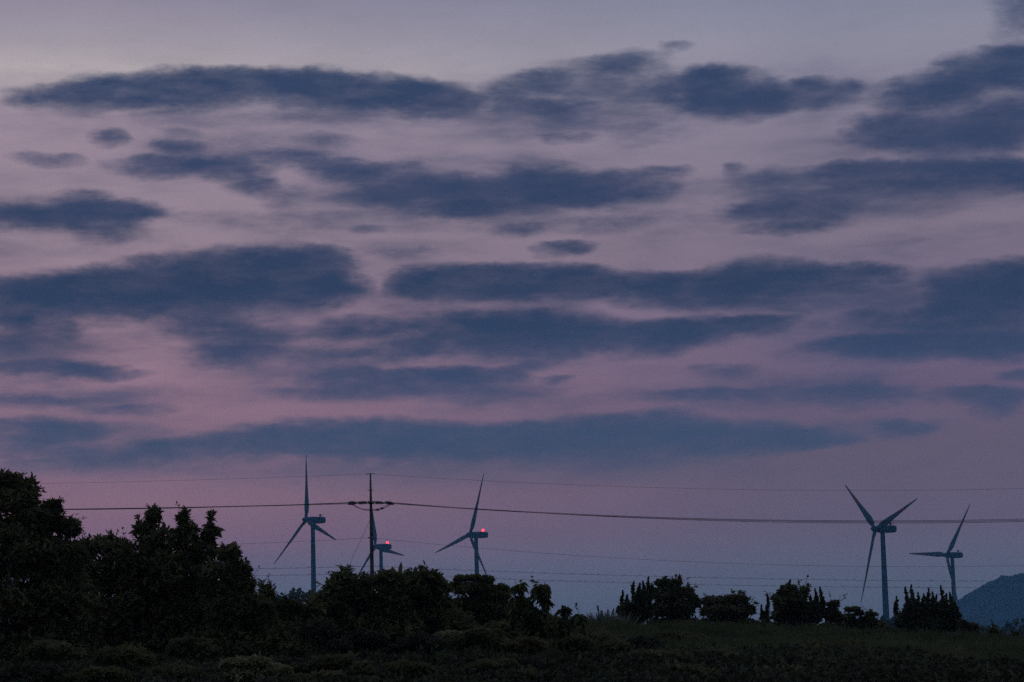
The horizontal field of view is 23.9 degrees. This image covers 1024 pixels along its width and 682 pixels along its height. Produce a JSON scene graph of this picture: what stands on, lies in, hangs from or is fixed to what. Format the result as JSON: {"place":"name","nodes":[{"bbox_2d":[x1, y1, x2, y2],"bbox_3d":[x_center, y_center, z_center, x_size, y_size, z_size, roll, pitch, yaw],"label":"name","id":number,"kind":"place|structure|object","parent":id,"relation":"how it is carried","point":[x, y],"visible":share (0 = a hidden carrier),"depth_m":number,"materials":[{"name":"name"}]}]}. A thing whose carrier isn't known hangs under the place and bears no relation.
{"place":"outdoors","nodes":[
{"label":"outdoors","id":0,"kind":"place"},
{"bbox_2d":[0,612,1023,681],"bbox_3d":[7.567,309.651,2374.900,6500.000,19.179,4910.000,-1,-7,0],"label":"ground","id":1,"kind":"structure","parent":0,"point":[729,648],"depth_m":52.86,"materials":[{"name":"green plant"}]},
{"bbox_2d":[0,468,108,663],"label":"evergreen tree","id":2,"kind":"object","parent":1,"relation":"on","point":[36,552],"visible":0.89,"depth_m":43.44,"materials":[{"name":"green plant"}]},
{"bbox_2d":[24,638,87,667],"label":"thicket bush","id":3,"kind":"object","parent":1,"relation":"on","point":[50,650],"visible":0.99,"depth_m":37.30,"materials":[{"name":"green plant"}]},
{"bbox_2d":[62,659,136,681],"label":"thicket bush","id":4,"kind":"object","parent":1,"relation":"on","point":[99,673],"visible":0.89,"depth_m":32.30,"materials":[{"name":"green plant"}]},
{"bbox_2d":[89,641,156,670],"bbox_3d":[-5.898,4.928,36.647,0.946,0.757,1.594,2,-8,-23],"label":"thicket bush","id":5,"kind":"object","parent":1,"relation":"on","point":[127,655],"visible":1,"depth_m":36.46,"materials":[{"name":"green plant"}]},
{"bbox_2d":[74,501,225,655],"bbox_3d":[-6.789,4.880,45.809,3.093,3.700,2.522,-6,-9,32],"label":"evergreen tree","id":6,"kind":"object","parent":1,"relation":"on","point":[151,580],"visible":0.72,"depth_m":45.41,"materials":[{"name":"green plant"}]},
{"bbox_2d":[146,659,207,681],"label":"thicket bush","id":7,"kind":"object","parent":1,"relation":"on","point":[182,671],"visible":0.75,"depth_m":33.48,"materials":[{"name":"green plant"}]},
{"bbox_2d":[165,632,225,666],"bbox_3d":[-5.078,5.073,38.747,0.966,0.812,0.930,-1,-7,0],"label":"thicket bush","id":8,"kind":"object","parent":1,"relation":"on","point":[199,649],"visible":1,"depth_m":38.53,"materials":[{"name":"green plant"}]},
{"bbox_2d":[183,540,308,658],"bbox_3d":[-4.945,5.045,44.738,2.374,2.703,1.868,-1,-7,0],"label":"evergreen tree","id":9,"kind":"object","parent":1,"relation":"on","point":[238,603],"visible":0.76,"depth_m":44.50,"materials":[{"name":"green plant"}]},
{"bbox_2d":[217,653,296,681],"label":"pale bush","id":10,"kind":"object","parent":1,"relation":"on","point":[253,667],"visible":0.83,"depth_m":33.54,"materials":[{"name":"green plant"}]},
{"bbox_2d":[256,573,332,648],"bbox_3d":[-4.221,5.415,46.699,1.321,1.884,1.253,6,-10,-45],"label":"shrub","id":11,"kind":"object","parent":1,"relation":"on","point":[290,609],"visible":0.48,"depth_m":46.61,"materials":[{"name":"green plant"}]},
{"bbox_2d":[273,459,335,591],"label":"wind turbine","id":12,"kind":"object","parent":1,"relation":"on","point":[312,522],"visible":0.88,"depth_m":1438.61,"materials":[{"name":"white paint"}]},
{"bbox_2d":[291,668,359,681],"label":"thicket bush","id":13,"kind":"object","parent":1,"relation":"on","point":[327,673],"visible":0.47,"depth_m":31.32,"materials":[{"name":"green plant"}]},
{"bbox_2d":[288,651,376,676],"bbox_3d":[-2.429,4.782,34.583,1.332,0.710,1.038,-6,-8,31],"label":"thicket bush","id":14,"kind":"object","parent":1,"relation":"on","point":[333,662],"visible":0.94,"depth_m":34.48,"materials":[{"name":"green plant"}]},
{"bbox_2d":[294,562,426,653],"bbox_3d":[-3.286,5.832,51.697,2.994,2.213,2.057,-1,-7,0],"label":"sumac tree","id":15,"kind":"object","parent":1,"relation":"on","point":[357,602],"visible":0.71,"depth_m":51.45,"materials":[{"name":"green plant"}]},
{"bbox_2d":[348,473,393,574],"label":"utility pole","id":16,"kind":"object","parent":1,"relation":"on","point":[371,502],"visible":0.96,"depth_m":209.40,"materials":[{"name":"concrete"}]},
{"bbox_2d":[39,474,355,483],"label":"power cable","id":17,"kind":"object","parent":16,"relation":"attached to","point":[207,479],"visible":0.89,"depth_m":210.23,"materials":[{"name":"black metal"}]},
{"bbox_2d":[63,502,347,509],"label":"power cable","id":18,"kind":"object","parent":16,"relation":"attached to","point":[196,507],"visible":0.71,"depth_m":208.92,"materials":[{"name":"black metal"}]},
{"bbox_2d":[88,503,344,508],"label":"power cable","id":19,"kind":"object","parent":16,"relation":"attached to","point":[212,506],"visible":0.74,"depth_m":210.93,"materials":[{"name":"black metal"}]},
{"bbox_2d":[115,504,332,508],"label":"power cable","id":20,"kind":"object","parent":16,"relation":"attached to","point":[231,506],"visible":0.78,"depth_m":210.10,"materials":[{"name":"black metal"}]},
{"bbox_2d":[218,538,359,544],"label":"power cable","id":21,"kind":"object","parent":16,"relation":"attached to","point":[297,541],"visible":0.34,"depth_m":209.43,"materials":[{"name":"black metal"}]},
{"bbox_2d":[254,573,371,575],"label":"telephone cable","id":22,"kind":"object","parent":16,"relation":"attached to","point":[295,574],"visible":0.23,"depth_m":208.92,"materials":[{"name":"black"}]},
{"bbox_2d":[268,565,369,568],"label":"telephone cable","id":23,"kind":"object","parent":16,"relation":"attached to","point":[316,567],"visible":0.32,"depth_m":208.99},
{"bbox_2d":[378,538,974,566],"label":"power cable","id":24,"kind":"object","parent":16,"relation":"attached to","point":[707,562],"visible":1,"depth_m":209.09,"materials":[{"name":"black metal"}]},
{"bbox_2d":[375,565,1022,580],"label":"telephone cable","id":25,"kind":"object","parent":16,"relation":"attached to","point":[681,576],"visible":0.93,"depth_m":208.80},
{"bbox_2d":[379,474,1023,490],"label":"power cable","id":26,"kind":"object","parent":16,"relation":"attached to","point":[695,488],"visible":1,"depth_m":210.00,"materials":[{"name":"black metal"}]},
{"bbox_2d":[394,503,1014,520],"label":"power cable","id":27,"kind":"object","parent":16,"relation":"attached to","point":[733,519],"visible":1,"depth_m":210.64,"materials":[{"name":"black metal"}]},
{"bbox_2d":[392,502,1023,522],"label":"power cable","id":28,"kind":"object","parent":16,"relation":"attached to","point":[685,519],"visible":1,"depth_m":208.66,"materials":[{"name":"black metal"}]},
{"bbox_2d":[400,504,1022,521],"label":"power cable","id":29,"kind":"object","parent":16,"relation":"attached to","point":[740,520],"visible":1,"depth_m":209.81,"materials":[{"name":"black metal"}]},
{"bbox_2d":[509,578,1013,587],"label":"telephone cable","id":30,"kind":"object","parent":16,"relation":"attached to","point":[749,585],"visible":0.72,"depth_m":208.68,"materials":[{"name":"black"}]},
{"bbox_2d":[358,508,404,574],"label":"wind turbine","id":31,"kind":"object","parent":1,"relation":"on","point":[382,548],"visible":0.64,"depth_m":1723.49,"materials":[{"name":"white paint"}]},
{"bbox_2d":[358,658,443,678],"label":"thicket bush","id":32,"kind":"object","parent":1,"relation":"on","point":[406,667],"visible":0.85,"depth_m":33.51,"materials":[{"name":"green plant"}]},
{"bbox_2d":[384,627,460,660],"bbox_3d":[-1.653,5.392,41.630,1.054,0.912,1.740,2,-8,-26],"label":"thicket bush","id":33,"kind":"object","parent":1,"relation":"on","point":[421,642],"visible":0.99,"depth_m":41.21,"materials":[{"name":"green plant"}]},
{"bbox_2d":[388,560,477,642],"bbox_3d":[-1.894,5.880,52.683,2.338,2.234,1.831,-1,-7,0],"label":"sumac tree","id":34,"kind":"object","parent":1,"relation":"on","point":[431,600],"visible":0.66,"depth_m":52.48,"materials":[{"name":"green plant"}]},
{"bbox_2d":[431,629,479,660],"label":"thicket bush","id":35,"kind":"object","parent":1,"relation":"on","point":[447,633],"visible":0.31,"depth_m":45.51,"materials":[{"name":"green plant"}]},
{"bbox_2d":[435,474,487,574],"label":"wind turbine","id":36,"kind":"object","parent":1,"relation":"on","point":[470,534],"visible":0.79,"depth_m":1532.19,"materials":[{"name":"white paint"}]},
{"bbox_2d":[449,626,512,657],"bbox_3d":[-0.590,5.639,43.757,1.191,0.975,0.907,-8,-10,44],"label":"thicket bush","id":37,"kind":"object","parent":1,"relation":"on","point":[486,638],"visible":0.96,"depth_m":43.54,"materials":[{"name":"green plant"}]},
{"bbox_2d":[449,573,520,625],"bbox_3d":[-0.669,6.404,56.658,1.916,1.963,1.323,-1,-7,0],"label":"acacia tree","id":38,"kind":"object","parent":1,"relation":"on","point":[485,599],"visible":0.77,"depth_m":56.39,"materials":[{"name":"green plant"}]},
{"bbox_2d":[464,656,520,681],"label":"thicket bush","id":39,"kind":"object","parent":1,"relation":"on","point":[489,664],"visible":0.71,"depth_m":33.19,"materials":[{"name":"green plant"}]},
{"bbox_2d":[0,635,1023,681],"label":"undergrowth","id":40,"kind":"object","parent":1,"relation":"on","point":[903,671],"visible":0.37,"depth_m":33.18,"materials":[{"name":"green plant"}]},
{"bbox_2d":[483,576,559,653],"bbox_3d":[0.237,5.760,49.667,1.827,1.863,1.367,-1,-7,0],"label":"broadleaf tree","id":41,"kind":"object","parent":1,"relation":"on","point":[535,619],"visible":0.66,"depth_m":49.59,"materials":[{"name":"green plant"}]},
{"bbox_2d":[497,629,554,664],"bbox_3d":[0.244,5.462,41.876,0.914,0.958,1.190,-3,-7,9],"label":"thicket bush","id":42,"kind":"object","parent":1,"relation":"on","point":[529,646],"visible":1,"depth_m":41.53,"materials":[{"name":"green plant"}]},
{"bbox_2d":[58,587,1023,637],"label":"distant wood","id":43,"kind":"object","parent":1,"relation":"on","point":[1005,629],"visible":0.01,"depth_m":715.35,"materials":[{"name":"green plant"}]},
{"bbox_2d":[543,603,594,652],"bbox_3d":[1.148,5.928,48.652,1.053,1.314,1.058,-1,-7,0],"label":"broadleaf shrub","id":44,"kind":"object","parent":1,"relation":"on","point":[563,626],"visible":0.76,"depth_m":48.59,"materials":[{"name":"green plant"}]},
{"bbox_2d":[589,626,618,642],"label":"thicket bush","id":45,"kind":"object","parent":1,"relation":"on","point":[604,636],"visible":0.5,"depth_m":57.42,"materials":[{"name":"green plant"}]},
{"bbox_2d":[581,635,631,656],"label":"thicket bush","id":46,"kind":"object","parent":1,"relation":"on","point":[618,646],"visible":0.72,"depth_m":47.39,"materials":[{"name":"green plant"}]},
{"bbox_2d":[584,605,641,624],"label":"grass clump","id":47,"kind":"object","parent":1,"relation":"on","point":[602,616],"visible":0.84,"depth_m":89.29,"materials":[{"name":"green plant"}]},
{"bbox_2d":[617,576,655,625],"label":"juniper","id":48,"kind":"object","parent":1,"relation":"on","point":[640,603],"visible":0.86,"depth_m":97.10,"materials":[{"name":"green plant"}]},
{"bbox_2d":[620,629,660,649],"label":"thicket bush","id":49,"kind":"object","parent":1,"relation":"on","point":[653,641],"visible":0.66,"depth_m":54.28,"materials":[{"name":"green plant"}]},
{"bbox_2d":[608,644,672,664],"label":"thicket bush","id":50,"kind":"object","parent":1,"relation":"on","point":[642,652],"visible":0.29,"depth_m":41.22,"materials":[{"name":"green plant"}]},
{"bbox_2d":[648,573,701,623],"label":"crest tree","id":51,"kind":"object","parent":1,"relation":"on","point":[671,602],"visible":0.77,"depth_m":99.16,"materials":[{"name":"green plant"}]},
{"bbox_2d":[644,621,710,643],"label":"thicket bush","id":52,"kind":"object","parent":1,"relation":"on","point":[674,633],"visible":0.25,"depth_m":61.23,"materials":[{"name":"green plant"}]},
{"bbox_2d":[651,653,727,674],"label":"thicket bush","id":53,"kind":"object","parent":1,"relation":"on","point":[681,666],"visible":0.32,"depth_m":34.49,"materials":[{"name":"green plant"}]},
{"bbox_2d":[678,613,719,624],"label":"crest scrub","id":54,"kind":"object","parent":1,"relation":"on","point":[698,620],"visible":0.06,"depth_m":96.25,"materials":[{"name":"green plant"}]},
{"bbox_2d":[687,644,742,659],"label":"thicket bush","id":55,"kind":"object","parent":1,"relation":"on","point":[724,652],"visible":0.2,"depth_m":45.16,"materials":[{"name":"green plant"}]},
{"bbox_2d":[697,588,759,625],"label":"crest shrub","id":56,"kind":"object","parent":1,"relation":"on","point":[738,607],"visible":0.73,"depth_m":98.06,"materials":[{"name":"green plant"}]},
{"bbox_2d":[746,612,779,627],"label":"crest scrub","id":57,"kind":"object","parent":1,"relation":"on","point":[761,622],"visible":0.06,"depth_m":96.21,"materials":[{"name":"green plant"}]},
{"bbox_2d":[759,593,772,623],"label":"juniper","id":58,"kind":"object","parent":1,"relation":"on","point":[762,613],"visible":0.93,"depth_m":97.98,"materials":[{"name":"green plant"}]},
{"bbox_2d":[764,575,813,627],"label":"crest tree","id":59,"kind":"object","parent":1,"relation":"on","point":[788,601],"visible":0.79,"depth_m":100.07,"materials":[{"name":"green plant"}]},
{"bbox_2d":[787,579,825,625],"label":"juniper","id":60,"kind":"object","parent":1,"relation":"on","point":[814,609],"visible":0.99,"depth_m":99.11,"materials":[{"name":"green plant"}]},
{"bbox_2d":[806,622,837,628],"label":"crest scrub","id":61,"kind":"object","parent":1,"relation":"on","point":[826,624],"visible":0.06,"depth_m":97.21,"materials":[{"name":"green plant"}]},
{"bbox_2d":[819,593,847,628],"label":"crest shrub","id":62,"kind":"object","parent":1,"relation":"on","point":[833,614],"visible":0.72,"depth_m":99.19,"materials":[{"name":"green plant"}]},
{"bbox_2d":[843,605,886,630],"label":"crest tree","id":63,"kind":"object","parent":1,"relation":"on","point":[851,620],"visible":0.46,"depth_m":101.07,"materials":[{"name":"green plant"}]},
{"bbox_2d":[845,485,916,620],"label":"wind turbine","id":64,"kind":"object","parent":1,"relation":"on","point":[883,527],"visible":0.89,"depth_m":1290.73,"materials":[{"name":"white paint"}]},
{"bbox_2d":[864,619,897,632],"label":"crest scrub","id":65,"kind":"object","parent":1,"relation":"on","point":[885,626],"visible":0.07,"depth_m":95.25,"materials":[{"name":"green plant"}]},
{"bbox_2d":[893,584,962,632],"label":"juniper","id":66,"kind":"object","parent":1,"relation":"on","point":[925,612],"visible":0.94,"depth_m":96.02,"materials":[{"name":"green plant"}]},
{"bbox_2d":[908,505,969,606],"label":"wind turbine","id":67,"kind":"object","parent":1,"relation":"on","point":[948,554],"visible":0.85,"depth_m":1632.48,"materials":[{"name":"white paint"}]},
{"bbox_2d":[953,616,979,633],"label":"crest shrub","id":68,"kind":"object","parent":1,"relation":"on","point":[963,625],"visible":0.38,"depth_m":95.14,"materials":[{"name":"green plant"}]},
{"bbox_2d":[982,619,1004,635],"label":"crest shrub","id":69,"kind":"object","parent":1,"relation":"on","point":[993,629],"visible":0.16,"depth_m":94.16,"materials":[{"name":"green plant"}]},
{"bbox_2d":[1004,629,1023,636],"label":"crest shrub","id":70,"kind":"object","parent":1,"relation":"on","point":[1017,633],"visible":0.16,"depth_m":93.18,"materials":[{"name":"green plant"}]},
{"bbox_2d":[0,0,1023,624],"label":"sky","id":71,"kind":"structure","parent":0,"point":[772,249],"materials":[{"name":"purple"}]},
{"bbox_2d":[946,573,1023,632],"bbox_3d":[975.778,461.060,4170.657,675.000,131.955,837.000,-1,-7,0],"label":"hill","id":72,"kind":"structure","parent":0,"point":[1000,603],"depth_m":4015.12,"materials":[{"name":"blue"}]}
]}

